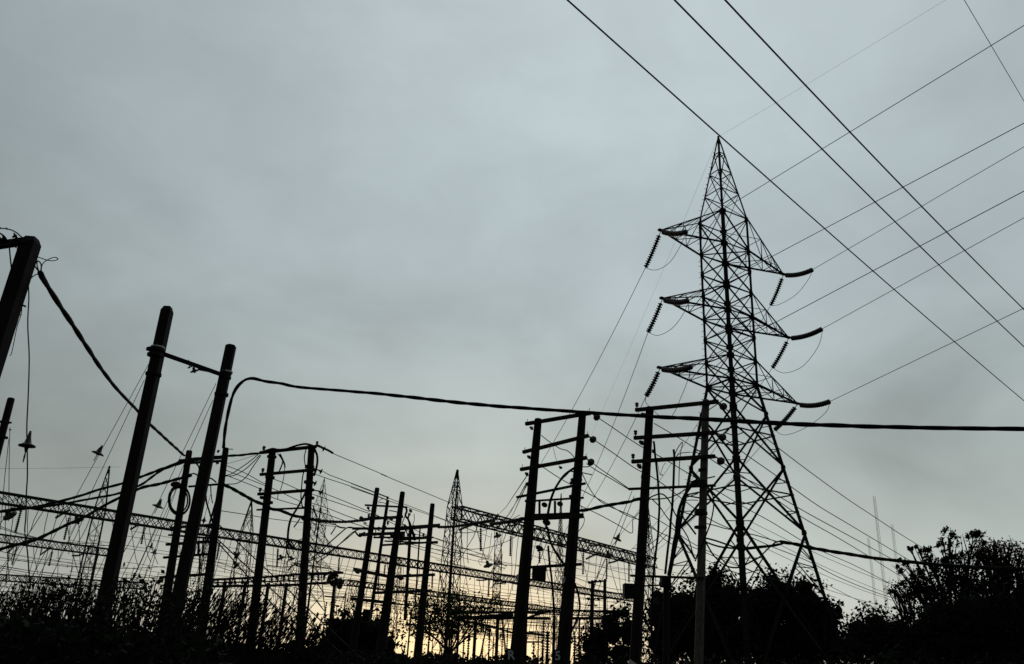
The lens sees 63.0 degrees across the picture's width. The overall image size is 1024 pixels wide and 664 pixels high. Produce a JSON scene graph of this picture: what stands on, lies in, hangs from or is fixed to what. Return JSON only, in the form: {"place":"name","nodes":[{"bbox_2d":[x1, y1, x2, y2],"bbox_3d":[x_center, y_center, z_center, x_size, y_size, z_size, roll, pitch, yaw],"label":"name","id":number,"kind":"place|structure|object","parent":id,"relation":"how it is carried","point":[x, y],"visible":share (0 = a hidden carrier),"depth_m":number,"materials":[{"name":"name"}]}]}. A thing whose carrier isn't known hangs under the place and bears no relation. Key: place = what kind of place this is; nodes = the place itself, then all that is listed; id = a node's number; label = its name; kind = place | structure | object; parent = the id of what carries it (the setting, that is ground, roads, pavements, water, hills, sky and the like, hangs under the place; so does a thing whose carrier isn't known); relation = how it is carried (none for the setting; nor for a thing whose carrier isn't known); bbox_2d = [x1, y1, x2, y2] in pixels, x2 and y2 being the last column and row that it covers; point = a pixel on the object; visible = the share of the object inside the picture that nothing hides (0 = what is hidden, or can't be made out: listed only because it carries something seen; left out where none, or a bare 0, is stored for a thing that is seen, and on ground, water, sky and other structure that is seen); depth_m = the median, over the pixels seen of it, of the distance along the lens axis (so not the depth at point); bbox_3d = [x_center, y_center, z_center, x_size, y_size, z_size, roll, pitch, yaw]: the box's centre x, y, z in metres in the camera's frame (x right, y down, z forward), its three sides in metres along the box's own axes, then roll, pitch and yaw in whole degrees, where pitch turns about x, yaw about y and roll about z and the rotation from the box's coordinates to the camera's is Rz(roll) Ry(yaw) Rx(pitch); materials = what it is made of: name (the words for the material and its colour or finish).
{"place":"outdoors","nodes":[
{"label":"outdoors","id":0,"kind":"place"},
{"bbox_2d":[267,532,354,567],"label":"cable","id":1,"kind":"object","parent":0,"point":[292,559],"visible":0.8,"depth_m":57.96,"materials":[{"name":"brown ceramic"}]},
{"bbox_2d":[311,527,351,558],"bbox_3d":[-7.148,8.377,33.384,0.126,1.842,4.559,0,-22,7],"label":"cable","id":2,"kind":"object","parent":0,"point":[330,541],"visible":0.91,"depth_m":33.16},
{"bbox_2d":[0,0,1023,663],"label":"sky","id":3,"kind":"structure","parent":0,"point":[460,200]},
{"bbox_2d":[964,0,1023,100],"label":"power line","id":4,"kind":"object","parent":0,"point":[992,47],"visible":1,"depth_m":11.15,"materials":[{"name":"metal"}]},
{"label":"ground","id":5,"kind":"structure","parent":0,"visible":0},
{"bbox_2d":[0,397,14,528],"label":"short pole","id":6,"kind":"object","parent":5,"relation":"on","point":[5,420],"visible":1,"depth_m":24.64,"materials":[{"name":"concrete"}]},
{"bbox_2d":[0,227,57,376],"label":"leaning pole","id":7,"kind":"object","parent":5,"relation":"on","point":[20,276],"visible":1,"depth_m":14.60,"materials":[{"name":"concrete"}]},
{"bbox_2d":[18,284,35,587],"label":"hanging wire","id":8,"kind":"object","parent":7,"relation":"hanging from","point":[26,444],"visible":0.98,"depth_m":13.72,"materials":[{"name":"black metal"}]},
{"bbox_2d":[37,271,184,455],"bbox_3d":[-10.161,1.788,22.526,0.177,0.692,17.155,7,-22,-11],"label":"bundled cable","id":9,"kind":"object","parent":7,"relation":"attached to","point":[57,302],"visible":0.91,"depth_m":17.77,"materials":[{"name":"rubber"}]},
{"bbox_2d":[0,533,107,617],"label":"substation gantry","id":10,"kind":"object","parent":5,"relation":"on","point":[52,548],"visible":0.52,"depth_m":100.52,"materials":[{"name":"metal"}]},
{"bbox_2d":[0,574,142,617],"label":"substation gantry","id":11,"kind":"object","parent":5,"relation":"on","point":[26,578],"visible":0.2,"depth_m":112.53,"materials":[{"name":"metal"}]},
{"bbox_2d":[0,574,220,663],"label":"tall weeds","id":12,"kind":"object","parent":5,"relation":"on","point":[35,606],"visible":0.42,"depth_m":11.51,"materials":[{"name":"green plant"}]},
{"bbox_2d":[0,598,239,663],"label":"undergrowth","id":13,"kind":"object","parent":5,"relation":"on","point":[41,645],"visible":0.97,"depth_m":9.58,"materials":[{"name":"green plant"}]},
{"bbox_2d":[142,569,164,632],"bbox_3d":[-5.575,4.923,12.471,0.291,2.697,0.227,3,-21,0],"label":"weed stalk","id":14,"kind":"object","parent":5,"relation":"on","point":[159,579],"visible":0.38,"depth_m":12.83,"materials":[{"name":"black plant"}]},
{"bbox_2d":[94,306,235,634],"bbox_3d":[-7.076,3.659,16.813,0.480,8.502,2.080,-10,-25,30],"label":"twin pole structure","id":15,"kind":"object","parent":5,"relation":"on","point":[156,353],"visible":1,"depth_m":17.15,"materials":[{"name":"concrete"}]},
{"bbox_2d":[14,364,148,608],"bbox_3d":[-8.712,3.843,15.952,2.154,6.980,0.242,3,-21,0],"label":"stay wire","id":16,"kind":"object","parent":15,"relation":"attached to","point":[98,451],"visible":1,"depth_m":16.47,"materials":[{"name":"black metal"}]},
{"bbox_2d":[40,381,143,600],"bbox_3d":[-8.460,4.019,15.887,1.589,6.628,0.012,3,-21,0],"label":"stay wire","id":17,"kind":"object","parent":15,"relation":"attached to","point":[96,481],"visible":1,"depth_m":16.32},
{"bbox_2d":[116,400,212,615],"bbox_3d":[-7.531,4.536,17.098,1.666,6.636,0.013,3,-21,0],"label":"stay wire","id":18,"kind":"object","parent":15,"relation":"attached to","point":[172,490],"visible":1,"depth_m":17.57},
{"bbox_2d":[117,384,215,586],"bbox_3d":[-7.679,4.348,17.169,1.984,7.024,0.232,3,-21,0],"label":"stay wire","id":19,"kind":"object","parent":15,"relation":"attached to","point":[158,504],"visible":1,"depth_m":17.45,"materials":[{"name":"black metal"}]},
{"bbox_2d":[158,447,232,640],"bbox_3d":[-11.286,8.251,28.990,2.678,8.524,0.598,-5,-23,18],"label":"twin pole structure","id":20,"kind":"object","parent":5,"relation":"on","point":[175,543],"visible":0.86,"depth_m":29.44,"materials":[{"name":"concrete"}]},
{"bbox_2d":[0,459,185,512],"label":"bundled cable","id":21,"kind":"object","parent":20,"relation":"attached to","point":[95,490],"visible":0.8,"depth_m":28.38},
{"bbox_2d":[0,475,191,550],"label":"bundled cable","id":22,"kind":"object","parent":20,"relation":"attached to","point":[80,518],"visible":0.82,"depth_m":27.15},
{"bbox_2d":[11,462,184,509],"bbox_3d":[-13.882,5.175,28.451,5.134,2.505,0.206,20,-27,-37],"label":"bundled cable","id":23,"kind":"object","parent":20,"relation":"attached to","point":[92,498],"visible":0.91,"depth_m":27.95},
{"bbox_2d":[129,480,179,621],"bbox_3d":[-12.756,8.621,28.936,1.200,7.255,0.223,3,-21,0],"label":"stay wire","id":24,"kind":"object","parent":20,"relation":"attached to","point":[154,552],"visible":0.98,"depth_m":29.32,"materials":[{"name":"black metal"}]},
{"bbox_2d":[134,474,182,584],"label":"stay wire","id":25,"kind":"object","parent":20,"relation":"attached to","point":[150,546],"visible":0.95,"depth_m":29.38,"materials":[{"name":"black metal"}]},
{"bbox_2d":[193,452,262,457],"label":"bundled cable","id":26,"kind":"object","parent":20,"relation":"attached to","point":[235,455],"visible":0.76,"depth_m":30.00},
{"bbox_2d":[222,483,304,518],"bbox_3d":[-8.638,5.821,28.874,3.500,1.284,0.115,-4,-23,17],"label":"bundled cable","id":27,"kind":"object","parent":20,"relation":"attached to","point":[257,501],"visible":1,"depth_m":28.83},
{"bbox_2d":[217,541,318,656],"bbox_3d":[-7.550,9.715,28.065,5.687,5.072,0.276,3,-21,0],"label":"stay wire","id":28,"kind":"object","parent":20,"relation":"attached to","point":[235,564],"visible":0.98,"depth_m":28.65,"materials":[{"name":"black metal"}]},
{"bbox_2d":[218,539,342,654],"bbox_3d":[-6.905,9.729,28.072,6.858,5.108,0.276,3,-21,0],"label":"stay wire","id":29,"kind":"object","parent":20,"relation":"attached to","point":[236,554],"visible":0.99,"depth_m":28.63,"materials":[{"name":"black metal"}]},
{"bbox_2d":[219,524,364,661],"bbox_3d":[-6.696,9.495,28.170,7.403,5.632,0.037,3,-21,0],"label":"stay wire","id":30,"kind":"object","parent":20,"relation":"attached to","point":[288,590],"visible":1,"depth_m":28.41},
{"bbox_2d":[156,574,339,663],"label":"scrub thicket","id":31,"kind":"object","parent":5,"relation":"on","point":[260,639],"visible":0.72,"depth_m":17.41,"materials":[{"name":"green plant"}]},
{"bbox_2d":[212,571,344,654],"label":"switch rack","id":32,"kind":"object","parent":5,"relation":"on","point":[338,582],"visible":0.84,"depth_m":47.78,"materials":[{"name":"metal"}]},
{"bbox_2d":[244,441,333,658],"bbox_3d":[-7.590,7.945,27.908,3.617,8.632,0.696,-8,-24,25],"label":"twin pole structure","id":33,"kind":"object","parent":5,"relation":"on","point":[270,473],"visible":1,"depth_m":28.53,"materials":[{"name":"concrete"}]},
{"bbox_2d":[310,518,366,522],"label":"bundled cable","id":34,"kind":"object","parent":33,"relation":"attached to","point":[335,521],"visible":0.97,"depth_m":30.81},
{"bbox_2d":[312,503,477,554],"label":"power line","id":35,"kind":"object","parent":33,"relation":"attached to","point":[364,523],"visible":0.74,"depth_m":35.54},
{"bbox_2d":[315,474,477,532],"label":"power line","id":36,"kind":"object","parent":33,"relation":"attached to","point":[375,495],"visible":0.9,"depth_m":33.74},
{"bbox_2d":[313,494,491,556],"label":"power line","id":37,"kind":"object","parent":33,"relation":"attached to","point":[388,519],"visible":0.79,"depth_m":34.67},
{"bbox_2d":[323,471,491,537],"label":"power line","id":38,"kind":"object","parent":33,"relation":"attached to","point":[394,500],"visible":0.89,"depth_m":40.10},
{"bbox_2d":[333,453,535,540],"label":"power line","id":39,"kind":"object","parent":33,"relation":"attached to","point":[418,489],"visible":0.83,"depth_m":37.83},
{"bbox_2d":[285,478,344,661],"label":"pylon","id":40,"kind":"object","parent":5,"relation":"on","point":[317,535],"visible":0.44,"depth_m":166.65,"materials":[{"name":"metal"}]},
{"bbox_2d":[0,466,644,663],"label":"substation gantry","id":41,"kind":"object","parent":5,"relation":"on","point":[137,524],"visible":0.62,"depth_m":85.39,"materials":[{"name":"metal"}]},
{"bbox_2d":[2,511,16,520],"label":"hanging insulator","id":42,"kind":"object","parent":41,"relation":"hanging from","point":[11,515],"visible":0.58,"depth_m":69.39,"materials":[{"name":"brown ceramic"}]},
{"bbox_2d":[1,528,108,545],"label":"busbar wire","id":43,"kind":"object","parent":41,"relation":"attached to","point":[53,541],"visible":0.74,"depth_m":70.53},
{"bbox_2d":[0,565,151,577],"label":"busbar wire","id":44,"kind":"object","parent":41,"relation":"on","point":[59,574],"visible":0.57,"depth_m":71.08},
{"bbox_2d":[0,557,164,568],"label":"busbar wire","id":45,"kind":"object","parent":41,"relation":"attached to","point":[73,566],"visible":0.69,"depth_m":71.83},
{"bbox_2d":[221,510,351,528],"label":"power line","id":46,"kind":"object","parent":41,"relation":"on","point":[278,519],"visible":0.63,"depth_m":65.56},
{"bbox_2d":[306,583,406,662],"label":"bush","id":47,"kind":"object","parent":5,"relation":"on","point":[341,628],"visible":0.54,"depth_m":46.04,"materials":[{"name":"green plant"}]},
{"bbox_2d":[214,638,508,663],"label":"scrub floor","id":48,"kind":"structure","parent":5,"relation":"on","point":[348,659],"depth_m":25.61,"materials":[{"name":"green plant"}]},
{"bbox_2d":[348,487,439,663],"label":"utility poles","id":49,"kind":"structure","parent":5,"relation":"on","point":[397,535],"depth_m":35.68,"materials":[{"name":"concrete"}]},
{"bbox_2d":[324,493,491,558],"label":"power line","id":50,"kind":"object","parent":49,"relation":"attached to","point":[394,524],"visible":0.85,"depth_m":37.33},
{"bbox_2d":[224,642,645,663],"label":"distant treeline","id":51,"kind":"object","parent":5,"relation":"on","point":[504,655],"visible":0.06,"depth_m":165.27,"materials":[{"name":"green plant"}]},
{"bbox_2d":[322,579,559,659],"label":"substation gantry","id":52,"kind":"object","parent":5,"relation":"on","point":[402,608],"visible":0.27,"depth_m":151.19,"materials":[{"name":"metal"}]},
{"bbox_2d":[393,578,503,660],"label":"leafy tree","id":53,"kind":"object","parent":5,"relation":"on","point":[438,624],"visible":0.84,"depth_m":56.49,"materials":[{"name":"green plant"}]},
{"bbox_2d":[472,619,476,663],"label":"yard post","id":54,"kind":"object","parent":5,"relation":"on","point":[474,646],"visible":0.39,"depth_m":67.29,"materials":[{"name":"metal"}]},
{"bbox_2d":[480,532,506,658],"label":"pylon","id":55,"kind":"object","parent":5,"relation":"on","point":[499,598],"visible":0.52,"depth_m":199.91,"materials":[{"name":"metal"}]},
{"bbox_2d":[495,619,499,663],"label":"yard post","id":56,"kind":"object","parent":5,"relation":"on","point":[497,636],"visible":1,"depth_m":67.50,"materials":[{"name":"metal"}]},
{"bbox_2d":[449,610,609,663],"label":"yard bus","id":57,"kind":"object","parent":5,"relation":"on","point":[504,615],"visible":0.46,"depth_m":70.98,"materials":[{"name":"metal"}]},
{"bbox_2d":[541,620,544,663],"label":"yard post","id":58,"kind":"object","parent":5,"relation":"on","point":[543,637],"visible":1,"depth_m":61.95,"materials":[{"name":"metal"}]},
{"bbox_2d":[545,631,549,663],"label":"yard post","id":59,"kind":"object","parent":5,"relation":"on","point":[547,644],"visible":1,"depth_m":61.72,"materials":[{"name":"metal"}]},
{"bbox_2d":[452,606,645,663],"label":"substation gantry","id":60,"kind":"object","parent":5,"relation":"on","point":[537,624],"visible":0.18,"depth_m":186.24,"materials":[{"name":"metal"}]},
{"bbox_2d":[507,408,599,663],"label":"twin pole structure","id":61,"kind":"object","parent":5,"relation":"on","point":[516,650],"visible":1,"depth_m":22.82,"materials":[{"name":"concrete"}]},
{"bbox_2d":[437,517,524,528],"bbox_3d":[-1.503,7.092,30.828,0.200,1.904,15.425,8,-22,-12],"label":"bundled cable","id":62,"kind":"object","parent":61,"relation":"attached to","point":[493,523],"visible":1,"depth_m":28.14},
{"bbox_2d":[222,377,1023,447],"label":"bundled cable","id":63,"kind":"object","parent":61,"relation":"attached to","point":[834,425],"visible":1,"depth_m":22.43,"materials":[{"name":"rubber"}]},
{"bbox_2d":[543,467,751,570],"bbox_3d":[10.333,11.402,44.010,0.121,1.396,46.558,-7,-24,23],"label":"power line","id":64,"kind":"object","parent":61,"relation":"attached to","point":[636,515],"visible":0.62,"depth_m":31.71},
{"bbox_2d":[580,505,728,569],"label":"power line","id":65,"kind":"object","parent":61,"relation":"attached to","point":[651,526],"visible":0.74,"depth_m":30.19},
{"bbox_2d":[541,435,835,597],"bbox_3d":[13.253,12.640,45.852,0.544,1.156,52.958,-9,-24,27],"label":"power line","id":66,"kind":"object","parent":61,"relation":"attached to","point":[651,527],"visible":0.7,"depth_m":32.66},
{"bbox_2d":[600,419,888,582],"bbox_3d":[13.505,9.388,38.992,0.093,0.795,40.012,-11,-26,32],"label":"power line","id":67,"kind":"object","parent":61,"relation":"attached to","point":[730,498],"visible":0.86,"depth_m":31.96,"materials":[{"name":"metal"}]},
{"bbox_2d":[431,469,690,662],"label":"substation gantry","id":68,"kind":"object","parent":5,"relation":"on","point":[457,499],"visible":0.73,"depth_m":71.85,"materials":[{"name":"metal"}]},
{"bbox_2d":[478,533,492,567],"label":"hanging insulator","id":69,"kind":"object","parent":68,"relation":"hanging from","point":[487,565],"visible":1,"depth_m":63.82,"materials":[{"name":"brown ceramic"}]},
{"bbox_2d":[573,636,576,663],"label":"yard post","id":70,"kind":"object","parent":5,"relation":"on","point":[574,647],"visible":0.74,"depth_m":61.71,"materials":[{"name":"metal"}]},
{"bbox_2d":[563,492,631,662],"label":"stay wire","id":71,"kind":"object","parent":5,"relation":"on","point":[616,538],"visible":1,"depth_m":21.83,"materials":[{"name":"grey metal"}]},
{"bbox_2d":[584,579,612,661],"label":"twin pole structure","id":72,"kind":"object","parent":5,"relation":"on","point":[592,582],"visible":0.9,"depth_m":69.80,"materials":[{"name":"concrete"}]},
{"bbox_2d":[570,497,633,662],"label":"stay wire","id":73,"kind":"object","parent":5,"relation":"on","point":[600,583],"visible":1,"depth_m":21.45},
{"bbox_2d":[572,600,650,663],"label":"bush","id":74,"kind":"object","parent":5,"relation":"on","point":[613,632],"visible":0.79,"depth_m":54.23,"materials":[{"name":"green plant"}]},
{"bbox_2d":[623,399,726,663],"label":"twin pole structure","id":75,"kind":"object","parent":5,"relation":"on","point":[635,591],"visible":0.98,"depth_m":21.29,"materials":[{"name":"concrete"}]},
{"bbox_2d":[579,497,640,511],"bbox_3d":[2.614,4.631,22.409,1.752,0.336,0.088,-8,-24,25],"label":"bundled cable","id":76,"kind":"object","parent":75,"relation":"attached to","point":[611,504],"visible":1,"depth_m":22.36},
{"bbox_2d":[707,523,774,540],"bbox_3d":[5.936,5.196,21.655,2.612,0.215,0.028,15,-24,-28],"label":"cable","id":77,"kind":"object","parent":75,"relation":"attached to","point":[741,531],"visible":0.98,"depth_m":21.66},
{"bbox_2d":[705,540,779,567],"bbox_3d":[5.918,5.644,21.410,2.668,0.855,0.120,14,-24,-27],"label":"cable","id":78,"kind":"object","parent":75,"relation":"hanging from","point":[739,566],"visible":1,"depth_m":21.18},
{"bbox_2d":[779,540,1023,570],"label":"bundled cable","id":79,"kind":"object","parent":78,"relation":"attached to","point":[1002,568],"visible":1,"depth_m":19.08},
{"bbox_2d":[704,541,782,549],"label":"cable","id":80,"kind":"object","parent":75,"relation":"attached to","point":[741,548],"visible":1,"depth_m":21.34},
{"bbox_2d":[706,537,782,547],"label":"cable","id":81,"kind":"object","parent":75,"relation":"attached to","point":[742,547],"visible":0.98,"depth_m":21.35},
{"bbox_2d":[654,423,908,568],"bbox_3d":[18.881,11.333,45.402,0.164,1.459,56.779,-10,-25,30],"label":"power line","id":82,"kind":"object","parent":75,"relation":"attached to","point":[773,493],"visible":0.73,"depth_m":31.88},
{"bbox_2d":[724,463,901,576],"bbox_3d":[13.589,8.524,34.133,0.065,0.409,31.520,-10,-25,30],"label":"power line","id":83,"kind":"object","parent":75,"relation":"attached to","point":[802,517],"visible":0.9,"depth_m":28.04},
{"bbox_2d":[726,440,908,559],"bbox_3d":[13.618,7.703,33.393,0.052,0.305,29.778,-11,-25,31],"label":"power line","id":84,"kind":"object","parent":75,"relation":"attached to","point":[807,498],"visible":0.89,"depth_m":27.81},
{"bbox_2d":[726,409,926,550],"bbox_3d":[13.550,6.683,32.703,0.063,0.330,27.925,-12,-26,33],"label":"power line","id":85,"kind":"object","parent":75,"relation":"attached to","point":[819,478],"visible":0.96,"depth_m":28.33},
{"bbox_2d":[630,560,764,663],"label":"broadleaf tree","id":86,"kind":"object","parent":5,"relation":"on","point":[723,611],"visible":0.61,"depth_m":50.44,"materials":[{"name":"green plant"}]},
{"bbox_2d":[644,136,846,663],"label":"pylon","id":87,"kind":"object","parent":5,"relation":"on","point":[736,461],"visible":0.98,"depth_m":48.92,"materials":[{"name":"metal"}]},
{"bbox_2d":[504,269,644,519],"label":"power line","id":88,"kind":"object","parent":87,"relation":"attached to","point":[590,375],"visible":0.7,"depth_m":56.42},
{"bbox_2d":[560,333,647,539],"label":"power line","id":89,"kind":"object","parent":87,"relation":"attached to","point":[616,416],"visible":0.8,"depth_m":55.96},
{"bbox_2d":[587,397,645,507],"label":"power line","id":90,"kind":"object","parent":87,"relation":"attached to","point":[618,452],"visible":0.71,"depth_m":54.07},
{"bbox_2d":[596,441,892,597],"bbox_3d":[14.914,10.996,40.594,0.163,1.175,45.193,-12,-26,32],"label":"power line","id":91,"kind":"object","parent":87,"relation":"attached to","point":[733,529],"visible":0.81,"depth_m":32.37,"materials":[{"name":"metal"}]},
{"bbox_2d":[567,0,1023,400],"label":"power line","id":92,"kind":"object","parent":87,"relation":"attached to","point":[627,53],"visible":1,"depth_m":11.55,"materials":[{"name":"metal"}]},
{"bbox_2d":[674,0,1023,346],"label":"power line","id":93,"kind":"object","parent":87,"relation":"attached to","point":[734,60],"visible":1,"depth_m":11.20,"materials":[{"name":"metal"}]},
{"bbox_2d":[687,25,1023,231],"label":"power line","id":94,"kind":"object","parent":87,"relation":"attached to","point":[866,121],"visible":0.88,"depth_m":38.19,"materials":[{"name":"metal"}]},
{"bbox_2d":[690,123,1023,299],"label":"power line","id":95,"kind":"object","parent":87,"relation":"on","point":[866,206],"visible":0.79,"depth_m":37.23,"materials":[{"name":"metal"}]},
{"bbox_2d":[692,191,1023,366],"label":"power line","id":96,"kind":"object","parent":87,"relation":"on","point":[867,273],"visible":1,"depth_m":36.03,"materials":[{"name":"metal"}]},
{"bbox_2d":[724,0,1023,309],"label":"power line","id":97,"kind":"object","parent":87,"relation":"attached to","point":[792,71],"visible":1,"depth_m":10.89,"materials":[{"name":"metal"}]},
{"bbox_2d":[812,147,1022,269],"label":"power line","id":98,"kind":"object","parent":87,"relation":"on","point":[922,205],"visible":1,"depth_m":47.11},
{"bbox_2d":[822,218,1022,328],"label":"power line","id":99,"kind":"object","parent":87,"relation":"on","point":[924,272],"visible":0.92,"depth_m":46.05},
{"bbox_2d":[830,309,1021,401],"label":"power line","id":100,"kind":"object","parent":87,"relation":"attached to","point":[929,353],"visible":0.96,"depth_m":44.89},
{"bbox_2d":[497,647,1023,663],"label":"scrub floor","id":101,"kind":"structure","parent":5,"relation":"on","point":[624,660],"depth_m":25.66,"materials":[{"name":"black plant"}]},
{"bbox_2d":[740,563,856,663],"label":"broadleaf tree","id":102,"kind":"object","parent":5,"relation":"on","point":[791,638],"visible":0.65,"depth_m":52.71,"materials":[{"name":"black plant"}]},
{"bbox_2d":[837,600,922,663],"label":"broadleaf tree","id":103,"kind":"object","parent":5,"relation":"on","point":[871,626],"visible":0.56,"depth_m":58.21,"materials":[{"name":"black plant"}]},
{"bbox_2d":[873,497,889,618],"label":"radio mast","id":104,"kind":"object","parent":5,"relation":"on","point":[877,527],"visible":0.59,"depth_m":412.66,"materials":[{"name":"metal"}]},
{"bbox_2d":[883,578,929,652],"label":"bare tree","id":105,"kind":"object","parent":5,"relation":"on","point":[900,609],"visible":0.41,"depth_m":44.98,"materials":[{"name":"black plant"}]},
{"bbox_2d":[861,564,1023,663],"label":"broadleaf tree","id":106,"kind":"object","parent":5,"relation":"on","point":[965,627],"visible":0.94,"depth_m":39.33,"materials":[{"name":"black plant"}]},
{"bbox_2d":[892,525,1015,606],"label":"tall tree","id":107,"kind":"object","parent":5,"relation":"on","point":[915,583],"visible":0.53,"depth_m":43.74,"materials":[{"name":"black plant"}]},
{"bbox_2d":[971,536,1023,630],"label":"bare tree","id":108,"kind":"object","parent":5,"relation":"on","point":[985,554],"visible":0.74,"depth_m":41.88,"materials":[{"name":"black plant"}]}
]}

